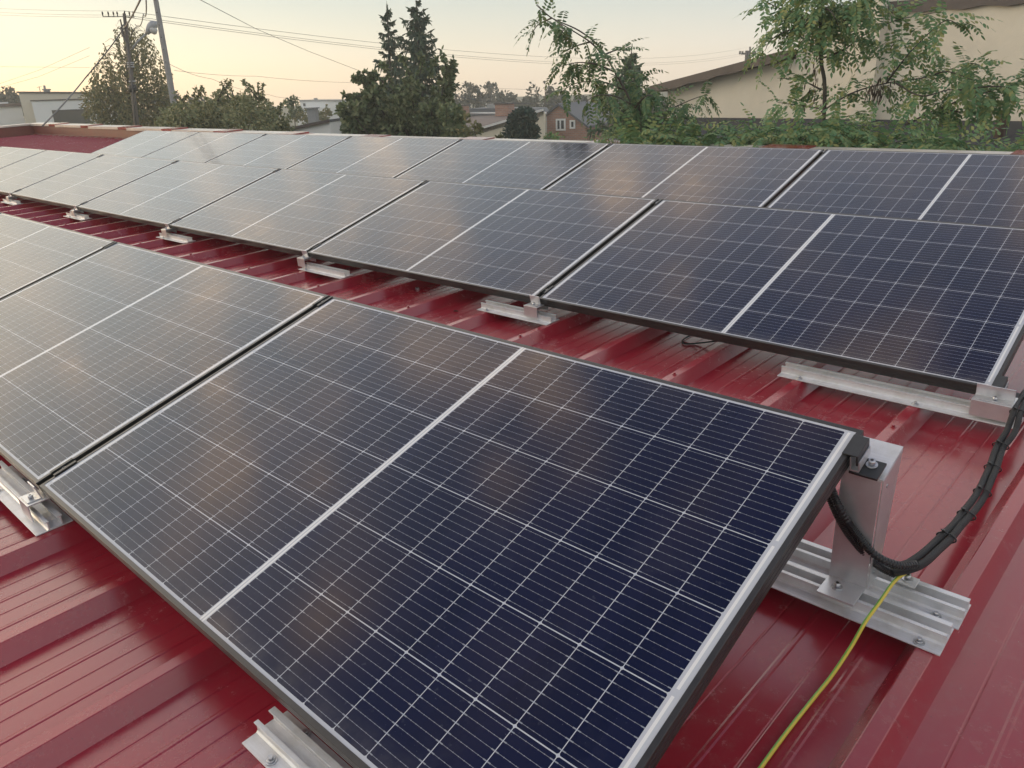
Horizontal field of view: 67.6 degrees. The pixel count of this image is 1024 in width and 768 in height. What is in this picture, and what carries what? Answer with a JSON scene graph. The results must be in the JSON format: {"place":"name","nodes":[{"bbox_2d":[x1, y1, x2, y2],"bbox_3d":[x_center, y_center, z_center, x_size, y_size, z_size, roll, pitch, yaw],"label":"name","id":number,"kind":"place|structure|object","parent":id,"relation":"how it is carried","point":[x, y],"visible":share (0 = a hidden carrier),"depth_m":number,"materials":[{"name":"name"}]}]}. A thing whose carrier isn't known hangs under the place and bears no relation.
{"place":"outdoors","nodes":[
{"label":"outdoors","id":0,"kind":"place"},
{"bbox_2d":[0,102,24,125],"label":"annex","id":1,"kind":"object","parent":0,"point":[11,113],"visible":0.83,"depth_m":52.94,"materials":[{"name":"white paint"}]},
{"bbox_2d":[16,85,123,124],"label":"flat roofed house","id":2,"kind":"structure","parent":0,"point":[44,106],"depth_m":49.35,"materials":[{"name":"beige paint"}]},
{"bbox_2d":[174,70,351,82],"bbox_3d":[-10.142,-12.854,32.148,0.939,0.339,13.857,3,21,14],"label":"service wire","id":3,"kind":"object","parent":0,"point":[267,77],"visible":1,"depth_m":32.59,"materials":[{"name":"grey"}]},
{"bbox_2d":[201,0,356,69],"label":"service wire","id":4,"kind":"object","parent":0,"point":[269,34],"visible":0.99,"depth_m":18.09,"materials":[{"name":"grey"}]},
{"bbox_2d":[290,107,341,133],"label":"garage","id":5,"kind":"structure","parent":0,"point":[316,125],"depth_m":22.82,"materials":[{"name":"white paint"}]},
{"bbox_2d":[298,98,345,124],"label":"white house","id":6,"kind":"structure","parent":0,"point":[322,103],"depth_m":86.31,"materials":[{"name":"paint"}]},
{"bbox_2d":[24,92,667,130],"bbox_3d":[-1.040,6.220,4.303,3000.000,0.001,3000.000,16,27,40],"label":"ground","id":7,"kind":"structure","parent":0,"point":[285,110],"depth_m":837.30,"materials":[{"name":"green plant"}]},
{"bbox_2d":[0,86,22,111],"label":"tree","id":8,"kind":"object","parent":7,"relation":"on","point":[12,95],"visible":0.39,"depth_m":63.73,"materials":[{"name":"green plant"}]},
{"bbox_2d":[102,11,138,124],"bbox_3d":[-11.359,-6.135,23.864,1.197,9.966,0.455,-7,21,-12],"label":"utility pole","id":9,"kind":"object","parent":7,"relation":"on","point":[132,86],"visible":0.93,"depth_m":22.63,"materials":[{"name":"brown wood"}]},
{"bbox_2d":[42,0,140,126],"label":"thick cable","id":10,"kind":"object","parent":9,"relation":"attached to","point":[135,9],"visible":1,"depth_m":20.41,"materials":[{"name":"black rubber"}]},
{"bbox_2d":[130,20,157,49],"bbox_3d":[-10.776,-10.199,22.386,0.923,0.787,0.294,-3,21,-2],"label":"street lamp","id":11,"kind":"object","parent":9,"relation":"attached to","point":[151,26],"visible":0.97,"depth_m":22.26,"materials":[{"name":"grey"}]},
{"bbox_2d":[127,17,736,65],"bbox_3d":[5.952,-21.057,48.873,0.012,1.317,66.759,10,24,30],"label":"power line","id":12,"kind":"object","parent":9,"relation":"attached to","point":[363,47],"visible":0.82,"depth_m":28.60,"materials":[{"name":"black metal"}]},
{"bbox_2d":[126,15,742,63],"bbox_3d":[5.945,-21.189,48.827,0.012,1.384,66.747,10,24,30],"label":"power line","id":13,"kind":"object","parent":9,"relation":"attached to","point":[370,46],"visible":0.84,"depth_m":29.08,"materials":[{"name":"black metal"}]},
{"bbox_2d":[127,11,746,58],"bbox_3d":[5.926,-21.531,48.707,0.012,1.584,66.721,10,24,30],"label":"power line","id":14,"kind":"object","parent":9,"relation":"attached to","point":[364,41],"visible":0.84,"depth_m":28.63,"materials":[{"name":"black metal"}]},
{"bbox_2d":[77,19,173,126],"bbox_3d":[-13.092,-7.403,27.182,3.106,10.100,3.192,-10,22,-19],"label":"birch tree","id":15,"kind":"object","parent":7,"relation":"on","point":[120,103],"visible":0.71,"depth_m":25.72,"materials":[{"name":"green plant"}]},
{"bbox_2d":[152,101,173,126],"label":"garden shrub","id":16,"kind":"object","parent":7,"relation":"on","point":[157,121],"visible":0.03,"depth_m":18.62,"materials":[{"name":"green plant"}]},
{"bbox_2d":[153,0,177,112],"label":"concrete pole","id":17,"kind":"object","parent":7,"relation":"on","point":[168,73],"visible":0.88,"depth_m":19.47,"materials":[{"name":"grey concrete"}]},
{"bbox_2d":[157,91,206,128],"bbox_3d":[-7.693,-3.314,19.323,1.860,7.644,1.410,16,27,40],"label":"garden shrub","id":18,"kind":"object","parent":7,"relation":"on","point":[173,115],"visible":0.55,"depth_m":17.74,"materials":[{"name":"green plant"}]},
{"bbox_2d":[181,84,229,128],"bbox_3d":[-7.351,-3.511,19.602,1.276,7.791,1.592,-5,21,-8],"label":"garden shrub","id":19,"kind":"object","parent":7,"relation":"on","point":[213,115],"visible":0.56,"depth_m":18.41,"materials":[{"name":"green plant"}]},
{"bbox_2d":[201,78,247,128],"bbox_3d":[-7.242,-3.972,20.610,1.293,7.930,1.934,-9,22,-16],"label":"garden shrub","id":20,"kind":"object","parent":7,"relation":"on","point":[221,97],"visible":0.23,"depth_m":19.35,"materials":[{"name":"green plant"}]},
{"bbox_2d":[221,79,281,130],"bbox_3d":[-6.148,-3.524,19.411,1.380,7.863,2.115,-8,22,-16],"label":"garden shrub","id":21,"kind":"object","parent":7,"relation":"on","point":[248,108],"visible":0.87,"depth_m":18.08,"materials":[{"name":"green plant"}]},
{"bbox_2d":[255,98,295,131],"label":"garden shrub","id":22,"kind":"object","parent":7,"relation":"on","point":[285,125],"visible":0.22,"depth_m":19.14,"materials":[{"name":"green plant"}]},
{"bbox_2d":[285,95,301,125],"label":"garden tree","id":23,"kind":"object","parent":7,"relation":"on","point":[290,108],"visible":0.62,"depth_m":41.21,"materials":[{"name":"green plant"}]},
{"bbox_2d":[293,104,332,123],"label":"garden shrub","id":24,"kind":"object","parent":7,"relation":"on","point":[327,112],"visible":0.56,"depth_m":38.40,"materials":[{"name":"green plant"}]},
{"bbox_2d":[373,1,408,102],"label":"spruce tree","id":25,"kind":"object","parent":7,"relation":"on","point":[390,45],"visible":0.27,"depth_m":24.41,"materials":[{"name":"green plant"}]},
{"bbox_2d":[333,45,465,136],"bbox_3d":[-2.473,-3.772,18.965,3.009,8.409,2.451,-3,21,-2],"label":"leafy tree","id":26,"kind":"object","parent":7,"relation":"on","point":[369,109],"visible":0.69,"depth_m":17.34,"materials":[{"name":"green plant"}]},
{"bbox_2d":[384,0,460,104],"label":"spruce tree","id":27,"kind":"object","parent":7,"relation":"on","point":[419,35],"visible":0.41,"depth_m":23.49,"materials":[{"name":"green plant"}]},
{"bbox_2d":[435,101,468,137],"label":"shrub","id":28,"kind":"object","parent":7,"relation":"on","point":[456,119],"visible":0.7,"depth_m":16.11,"materials":[{"name":"green plant"}]},
{"bbox_2d":[453,81,483,108],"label":"tree","id":29,"kind":"object","parent":7,"relation":"on","point":[475,89],"visible":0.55,"depth_m":69.98,"materials":[{"name":"green plant"}]},
{"bbox_2d":[456,112,505,138],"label":"garden shrub","id":30,"kind":"object","parent":7,"relation":"on","point":[478,127],"visible":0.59,"depth_m":15.43,"materials":[{"name":"green plant"}]},
{"bbox_2d":[476,81,501,107],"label":"tree","id":31,"kind":"object","parent":7,"relation":"on","point":[488,87],"visible":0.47,"depth_m":83.87,"materials":[{"name":"green plant"}]},
{"bbox_2d":[462,102,544,139],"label":"brown roofed house","id":32,"kind":"structure","parent":7,"relation":"on","point":[493,125],"depth_m":39.47,"materials":[{"name":"beige paint"}]},
{"bbox_2d":[493,90,517,106],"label":"tree","id":33,"kind":"object","parent":7,"relation":"on","point":[512,98],"visible":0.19,"depth_m":74.85,"materials":[{"name":"green plant"}]},
{"bbox_2d":[0,122,1023,767],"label":"warehouse","id":34,"kind":"structure","parent":7,"relation":"on","point":[108,658],"depth_m":1.62,"materials":[{"name":"red metal"}]},
{"bbox_2d":[2,199,23,204],"bbox_3d":[-5.155,-1.880,7.876,0.430,0.030,0.093,17,31,39],"label":"mounting rail","id":35,"kind":"object","parent":34,"relation":"on","point":[14,202],"visible":0.91,"depth_m":7.83,"materials":[{"name":"metal"}]},
{"bbox_2d":[6,192,16,201],"bbox_3d":[-5.159,-1.928,7.880,0.075,0.090,0.079,17,31,39],"label":"panel bracket","id":36,"kind":"object","parent":35,"relation":"attached to","point":[8,197],"visible":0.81,"depth_m":7.87,"materials":[{"name":"metal"}]},
{"bbox_2d":[0,150,101,195],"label":"solar panel","id":37,"kind":"object","parent":36,"relation":"on","point":[32,170],"visible":0.85,"depth_m":8.62,"materials":[{"name":"glass"},{"name":"silver aluminium"}]},
{"bbox_2d":[0,146,44,167],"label":"solar panel","id":38,"kind":"object","parent":34,"relation":"on","point":[10,155],"visible":0.8,"depth_m":9.77,"materials":[{"name":"blue"}]},
{"bbox_2d":[0,460,72,536],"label":"mounting rail","id":39,"kind":"object","parent":34,"relation":"on","point":[48,515],"visible":0.94,"depth_m":2.12,"materials":[{"name":"metal"}]},
{"bbox_2d":[18,481,49,522],"bbox_3d":[-1.276,0.306,2.064,0.075,0.090,0.079,17,31,39],"label":"panel bracket","id":40,"kind":"object","parent":39,"relation":"attached to","point":[28,500],"visible":0.77,"depth_m":2.04,"materials":[{"name":"metal"}]},
{"bbox_2d":[0,242,329,491],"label":"solar panel","id":41,"kind":"object","parent":40,"relation":"on","point":[98,349],"visible":0.8,"depth_m":2.68,"materials":[{"name":"glass"},{"name":"silver aluminium"}]},
{"bbox_2d":[50,458,76,475],"bbox_3d":[-1.222,0.247,2.107,0.036,0.054,0.064,17,45,39],"label":"panel clamp","id":42,"kind":"object","parent":41,"relation":"attached to","point":[63,466],"visible":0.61,"depth_m":2.09,"materials":[{"name":"metal"}]},
{"bbox_2d":[0,213,115,299],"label":"solar panel","id":43,"kind":"object","parent":34,"relation":"on","point":[32,252],"visible":0.78,"depth_m":3.90,"materials":[{"name":"glass"},{"name":"silver aluminium"}]},
{"bbox_2d":[64,212,91,219],"bbox_3d":[-3.836,-1.484,6.747,0.428,0.030,0.093,17,31,39],"label":"mounting rail","id":44,"kind":"object","parent":34,"relation":"on","point":[78,216],"visible":0.96,"depth_m":6.70,"materials":[{"name":"metal"}]},
{"bbox_2d":[70,205,83,216],"bbox_3d":[-3.843,-1.532,6.753,0.075,0.090,0.079,17,31,39],"label":"panel bracket","id":45,"kind":"object","parent":44,"relation":"attached to","point":[75,210],"visible":0.84,"depth_m":6.74,"materials":[{"name":"metal"}]},
{"bbox_2d":[11,155,175,208],"bbox_3d":[-4.168,-2.034,7.600,1.755,0.035,1.038,17,45,39],"label":"solar panel","id":46,"kind":"object","parent":45,"relation":"on","point":[78,185],"visible":0.89,"depth_m":7.51,"materials":[{"name":"blue"}]},
{"bbox_2d":[91,130,198,156],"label":"solar panel","id":47,"kind":"object","parent":34,"relation":"on","point":[144,143],"visible":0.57,"depth_m":11.13,"materials":[{"name":"blue"}]},
{"bbox_2d":[157,232,194,243],"bbox_3d":[-2.448,-1.068,5.559,0.441,0.031,0.093,17,31,39],"label":"mounting rail","id":48,"kind":"object","parent":34,"relation":"on","point":[178,238],"visible":0.89,"depth_m":5.52,"materials":[{"name":"metal"}]},
{"bbox_2d":[161,223,176,236],"bbox_3d":[-2.527,-1.137,5.627,0.075,0.090,0.079,17,31,39],"label":"panel bracket","id":49,"kind":"object","parent":48,"relation":"attached to","point":[166,229],"visible":0.86,"depth_m":5.61,"materials":[{"name":"metal"}]},
{"bbox_2d":[77,161,277,227],"bbox_3d":[-2.851,-1.639,6.473,1.755,0.035,1.038,17,45,39],"label":"solar panel","id":50,"kind":"object","parent":49,"relation":"on","point":[169,194],"visible":0.89,"depth_m":6.37,"materials":[{"name":"blue"}]},
{"bbox_2d":[141,132,263,162],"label":"solar panel","id":51,"kind":"object","parent":34,"relation":"on","point":[204,147],"visible":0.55,"depth_m":10.00,"materials":[{"name":"blue"}]},
{"bbox_2d":[205,134,348,168],"bbox_3d":[-2.784,-2.689,8.904,1.755,0.035,1.038,17,45,39],"label":"solar panel","id":52,"kind":"object","parent":34,"relation":"on","point":[284,151],"visible":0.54,"depth_m":8.87,"materials":[{"name":"blue"}]},
{"bbox_2d":[242,706,350,767],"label":"mounting rail","id":53,"kind":"object","parent":34,"relation":"on","point":[286,739],"visible":1,"depth_m":1.31,"materials":[{"name":"metal"}]},
{"bbox_2d":[298,262,352,278],"bbox_3d":[-1.071,-0.654,4.380,0.417,0.030,0.093,17,31,39],"label":"mounting rail","id":54,"kind":"object","parent":34,"relation":"on","point":[333,272],"visible":1,"depth_m":4.36,"materials":[{"name":"metal"}]},
{"bbox_2d":[297,250,315,267],"bbox_3d":[-1.211,-0.742,4.500,0.075,0.090,0.079,17,31,39],"label":"panel bracket","id":55,"kind":"object","parent":54,"relation":"attached to","point":[303,258],"visible":0.91,"depth_m":4.48,"materials":[{"name":"metal"}]},
{"bbox_2d":[169,169,424,255],"bbox_3d":[-1.535,-1.244,5.346,1.755,0.035,1.038,17,45,39],"label":"solar panel","id":56,"kind":"object","parent":55,"relation":"on","point":[291,211],"visible":0.88,"depth_m":5.23,"materials":[{"name":"blue"}]},
{"bbox_2d":[288,136,459,177],"bbox_3d":[-1.468,-2.294,7.777,1.755,0.035,1.038,17,45,39],"label":"solar panel","id":57,"kind":"object","parent":34,"relation":"on","point":[393,157],"visible":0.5,"depth_m":7.73,"materials":[{"name":"blue"}]},
{"bbox_2d":[395,139,608,189],"bbox_3d":[-0.152,-1.899,6.651,1.755,0.035,1.038,17,45,39],"label":"solar panel","id":58,"kind":"object","parent":34,"relation":"on","point":[543,165],"visible":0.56,"depth_m":6.59,"materials":[{"name":"blue"}]},
{"bbox_2d":[477,300,559,325],"bbox_3d":[0.022,-0.326,3.445,0.420,0.030,0.093,17,31,39],"label":"mounting rail","id":59,"kind":"object","parent":34,"relation":"on","point":[512,311],"visible":1,"depth_m":3.44,"materials":[{"name":"metal"}]},
{"bbox_2d":[524,295,547,318],"bbox_3d":[0.105,-0.347,3.373,0.075,0.090,0.079,17,31,39],"label":"panel bracket","id":60,"kind":"object","parent":59,"relation":"attached to","point":[531,307],"visible":0.93,"depth_m":3.35,"materials":[{"name":"metal"}]},
{"bbox_2d":[307,180,654,302],"bbox_3d":[-0.219,-0.849,4.220,1.755,0.035,1.038,17,45,39],"label":"solar panel","id":61,"kind":"object","parent":60,"relation":"on","point":[518,244],"visible":0.87,"depth_m":4.07,"materials":[{"name":"blue"}]},
{"bbox_2d":[539,285,553,295],"bbox_3d":[0.160,-0.402,3.417,0.036,0.054,0.064,17,45,39],"label":"panel clamp","id":62,"kind":"object","parent":61,"relation":"attached to","point":[547,288],"visible":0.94,"depth_m":3.40,"materials":[{"name":"metal"}]},
{"bbox_2d":[545,143,821,206],"bbox_3d":[1.164,-1.504,5.524,1.755,0.035,1.038,17,45,39],"label":"solar panel","id":63,"kind":"object","parent":34,"relation":"on","point":[755,176],"visible":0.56,"depth_m":5.45,"materials":[{"name":"blue"}]},
{"bbox_2d":[681,336,716,344],"bbox_3d":[0.762,-0.184,3.075,0.161,0.047,0.067,8,23,26],"label":"loose cable","id":64,"kind":"object","parent":34,"relation":"on","point":[697,342],"visible":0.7,"depth_m":3.08,"materials":[{"name":"black plastic"}]},
{"bbox_2d":[758,574,906,767],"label":"earth wire","id":65,"kind":"object","parent":34,"relation":"on","point":[777,744],"visible":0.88,"depth_m":1.42,"materials":[{"name":"yellow"}]},
{"bbox_2d":[771,561,953,655],"bbox_3d":[0.481,0.374,1.738,0.925,0.030,0.092,17,31,39],"label":"mounting rail","id":66,"kind":"object","parent":34,"relation":"on","point":[927,632],"visible":0.54,"depth_m":1.52,"materials":[{"name":"metal"}]},
{"bbox_2d":[816,437,902,605],"bbox_3d":[0.695,0.273,1.541,0.089,0.284,0.172,17,31,39],"label":"support leg","id":67,"kind":"object","parent":66,"relation":"on","point":[860,501],"visible":0.86,"depth_m":1.52,"materials":[{"name":"metal"}]},
{"bbox_2d":[827,497,894,577],"bbox_3d":[0.694,0.292,1.537,0.167,0.207,0.052,8,23,25],"label":"corrugated conduit","id":68,"kind":"object","parent":67,"relation":"attached to","point":[882,568],"visible":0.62,"depth_m":1.53,"materials":[{"name":"black plastic"}]},
{"bbox_2d":[842,434,886,480],"bbox_3d":[0.678,0.141,1.467,0.066,0.048,0.060,17,45,39],"label":"end clamp","id":69,"kind":"object","parent":67,"relation":"on","point":[857,449],"visible":1,"depth_m":1.46,"materials":[{"name":"metal"}]},
{"bbox_2d":[830,488,919,569],"bbox_3d":[0.710,0.279,1.514,0.199,0.189,0.054,6,22,20],"label":"corrugated conduit","id":70,"kind":"object","parent":67,"relation":"attached to","point":[860,539],"visible":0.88,"depth_m":1.51,"materials":[{"name":"black plastic"}]},
{"bbox_2d":[788,539,970,629],"bbox_3d":[0.547,0.344,1.799,0.932,0.030,0.092,17,31,39],"label":"mounting rail","id":71,"kind":"object","parent":34,"relation":"on","point":[946,605],"visible":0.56,"depth_m":1.56,"materials":[{"name":"metal"}]},
{"bbox_2d":[891,574,919,588],"bbox_3d":[0.809,0.395,1.571,0.046,0.022,0.034,17,31,39],"label":"earth clamp","id":72,"kind":"object","parent":71,"relation":"attached to","point":[908,580],"visible":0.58,"depth_m":1.56,"materials":[{"name":"metal"}]},
{"bbox_2d":[767,149,1023,227],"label":"solar panel","id":73,"kind":"object","parent":34,"relation":"on","point":[977,188],"visible":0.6,"depth_m":4.51,"materials":[{"name":"blue"}]},
{"bbox_2d":[777,362,1023,428],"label":"mounting rail","id":74,"kind":"object","parent":34,"relation":"on","point":[937,402],"visible":0.86,"depth_m":2.45,"materials":[{"name":"metal"}]},
{"bbox_2d":[969,383,1017,422],"bbox_3d":[1.418,0.047,2.248,0.104,0.090,0.079,17,31,39],"label":"panel bracket","id":75,"kind":"object","parent":74,"relation":"attached to","point":[992,402],"visible":0.93,"depth_m":2.23,"materials":[{"name":"metal"}]},
{"bbox_2d":[991,375,1019,397],"bbox_3d":[1.459,0.015,2.260,0.066,0.048,0.060,17,45,39],"label":"end clamp","id":76,"kind":"object","parent":75,"relation":"attached to","point":[1000,381],"visible":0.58,"depth_m":2.26,"materials":[{"name":"metal"}]},
{"bbox_2d":[539,199,1023,393],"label":"solar panel","id":77,"kind":"object","parent":76,"relation":"on","point":[936,303],"visible":0.95,"depth_m":2.93,"materials":[{"name":"blue"}]},
{"bbox_2d":[890,389,1023,568],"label":"black cable","id":78,"kind":"object","parent":34,"relation":"on","point":[931,545],"visible":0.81,"depth_m":1.88,"materials":[{"name":"black plastic"}]},
{"bbox_2d":[891,399,1023,576],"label":"black cable","id":79,"kind":"object","parent":34,"relation":"on","point":[943,545],"visible":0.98,"depth_m":1.81,"materials":[{"name":"black plastic"}]},
{"bbox_2d":[936,529,956,543],"bbox_3d":[0.948,0.332,1.669,0.042,0.029,0.009,17,31,39],"label":"cable tie","id":80,"kind":"object","parent":79,"relation":"attached to","point":[943,531],"visible":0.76,"depth_m":1.67,"materials":[{"name":"black plastic"}]},
{"bbox_2d":[501,106,541,138],"bbox_3d":[0.430,-5.957,26.470,1.287,6.944,1.911,-7,21,-12],"label":"thuja","id":81,"kind":"object","parent":7,"relation":"on","point":[521,121],"visible":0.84,"depth_m":24.90,"materials":[{"name":"green plant"}]},
{"bbox_2d":[516,96,537,106],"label":"tree","id":82,"kind":"object","parent":7,"relation":"on","point":[524,99],"visible":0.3,"depth_m":79.28,"materials":[{"name":"green plant"}]},
{"bbox_2d":[524,81,561,109],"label":"tree","id":83,"kind":"object","parent":7,"relation":"on","point":[549,91],"visible":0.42,"depth_m":65.19,"materials":[{"name":"green plant"}]},
{"bbox_2d":[543,130,564,139],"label":"garden shrub","id":84,"kind":"object","parent":7,"relation":"on","point":[551,134],"visible":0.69,"depth_m":14.61,"materials":[{"name":"green plant"}]},
{"bbox_2d":[571,94,587,101],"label":"tree","id":85,"kind":"object","parent":7,"relation":"on","point":[583,98],"visible":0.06,"depth_m":74.21,"materials":[{"name":"green plant"}]},
{"bbox_2d":[514,0,721,141],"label":"robinia tree","id":86,"kind":"object","parent":7,"relation":"on","point":[560,36],"visible":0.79,"depth_m":8.08,"materials":[{"name":"green plant"}]},
{"bbox_2d":[585,44,661,139],"bbox_3d":[3.478,-5.756,23.395,2.718,8.522,2.218,16,27,40],"label":"spruce tree","id":87,"kind":"object","parent":7,"relation":"on","point":[627,61],"visible":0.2,"depth_m":21.99,"materials":[{"name":"green plant"}]},
{"bbox_2d":[583,108,724,144],"bbox_3d":[1.540,0.618,8.903,1.386,7.201,1.592,16,27,40],"label":"robinia bush","id":88,"kind":"object","parent":7,"relation":"on","point":[635,134],"visible":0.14,"depth_m":7.62,"materials":[{"name":"green plant"}]},
{"bbox_2d":[639,110,789,146],"bbox_3d":[2.140,0.623,8.910,1.688,7.182,1.491,-8,21,-14],"label":"robinia bush","id":89,"kind":"object","parent":7,"relation":"on","point":[709,137],"visible":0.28,"depth_m":7.53,"materials":[{"name":"green plant"}]},
{"bbox_2d":[739,47,755,60],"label":"pole","id":90,"kind":"object","parent":7,"relation":"on","point":[746,53],"visible":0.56,"depth_m":75.09,"materials":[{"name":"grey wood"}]},
{"bbox_2d":[726,91,903,147],"bbox_3d":[3.043,0.564,8.807,1.534,7.356,2.057,-6,21,-10],"label":"robinia bush","id":91,"kind":"object","parent":7,"relation":"on","point":[828,138],"visible":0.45,"depth_m":7.24,"materials":[{"name":"green plant"}]},
{"bbox_2d":[609,117,1023,151],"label":"lean to roof","id":92,"kind":"object","parent":7,"relation":"on","point":[1013,127],"visible":0.04,"depth_m":14.76,"materials":[{"name":"black metal"}]},
{"bbox_2d":[993,109,1009,137],"bbox_3d":[8.087,-4.149,12.683,0.200,0.760,0.197,16,27,40],"label":"vent pipe","id":93,"kind":"object","parent":92,"relation":"on","point":[1002,132],"visible":0.16,"depth_m":12.60,"materials":[{"name":"black"}]},
{"bbox_2d":[734,0,1023,144],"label":"robinia tree","id":94,"kind":"object","parent":7,"relation":"on","point":[828,20],"visible":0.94,"depth_m":7.95,"materials":[{"name":"green plant"}]},
{"bbox_2d":[813,100,1008,150],"bbox_3d":[3.864,0.715,8.366,1.726,7.204,1.854,16,27,40],"label":"robinia bush","id":95,"kind":"object","parent":7,"relation":"on","point":[950,142],"visible":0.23,"depth_m":6.94,"materials":[{"name":"green plant"}]},
{"bbox_2d":[974,121,1023,151],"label":"robinia bush","id":96,"kind":"object","parent":7,"relation":"on","point":[1010,146],"visible":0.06,"depth_m":6.94,"materials":[{"name":"green plant"}]},
{"bbox_2d":[0,0,856,111],"label":"sky","id":97,"kind":"structure","parent":0,"point":[671,29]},
{"bbox_2d":[469,104,548,136],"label":"grey roofed house","id":98,"kind":"structure","parent":0,"point":[490,108],"depth_m":57.92,"materials":[{"name":"concrete"}]},
{"bbox_2d":[457,96,562,104],"bbox_3d":[0.046,-14.054,37.795,5.951,0.692,1.264,-9,22,-18],"label":"service wire","id":99,"kind":"object","parent":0,"point":[514,103],"visible":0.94,"depth_m":37.53,"materials":[{"name":"grey"}]},
{"bbox_2d":[546,101,618,140],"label":"brick house","id":100,"kind":"structure","parent":0,"point":[562,124],"depth_m":43.14,"materials":[{"name":"red brick"}]},
{"bbox_2d":[556,119,565,130],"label":"window","id":101,"kind":"structure","parent":100,"relation":"in","point":[563,121],"depth_m":43.17,"materials":[{"name":"white paint"}]},
{"bbox_2d":[649,0,1023,121],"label":"beige building","id":102,"kind":"structure","parent":0,"point":[728,93],"depth_m":14.93,"materials":[{"name":"paint"}]},
{"bbox_3d":[0.065,0.709,0.916,0.105,0.090,0.079,17,31,39],"label":"panel bracket","id":103,"kind":"object","parent":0,"visible":0},
{"bbox_2d":[39,296,863,767],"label":"solar panel","id":104,"kind":"object","parent":103,"relation":"on","point":[353,534],"visible":0.95,"depth_m":1.52,"materials":[{"name":"blue glass"}]},
{"bbox_2d":[312,295,332,307],"bbox_3d":[-0.637,-0.263,2.611,0.036,0.054,0.064,17,45,39],"label":"panel clamp","id":105,"kind":"object","parent":104,"relation":"attached to","point":[322,300],"visible":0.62,"depth_m":2.60,"materials":[{"name":"metal"}]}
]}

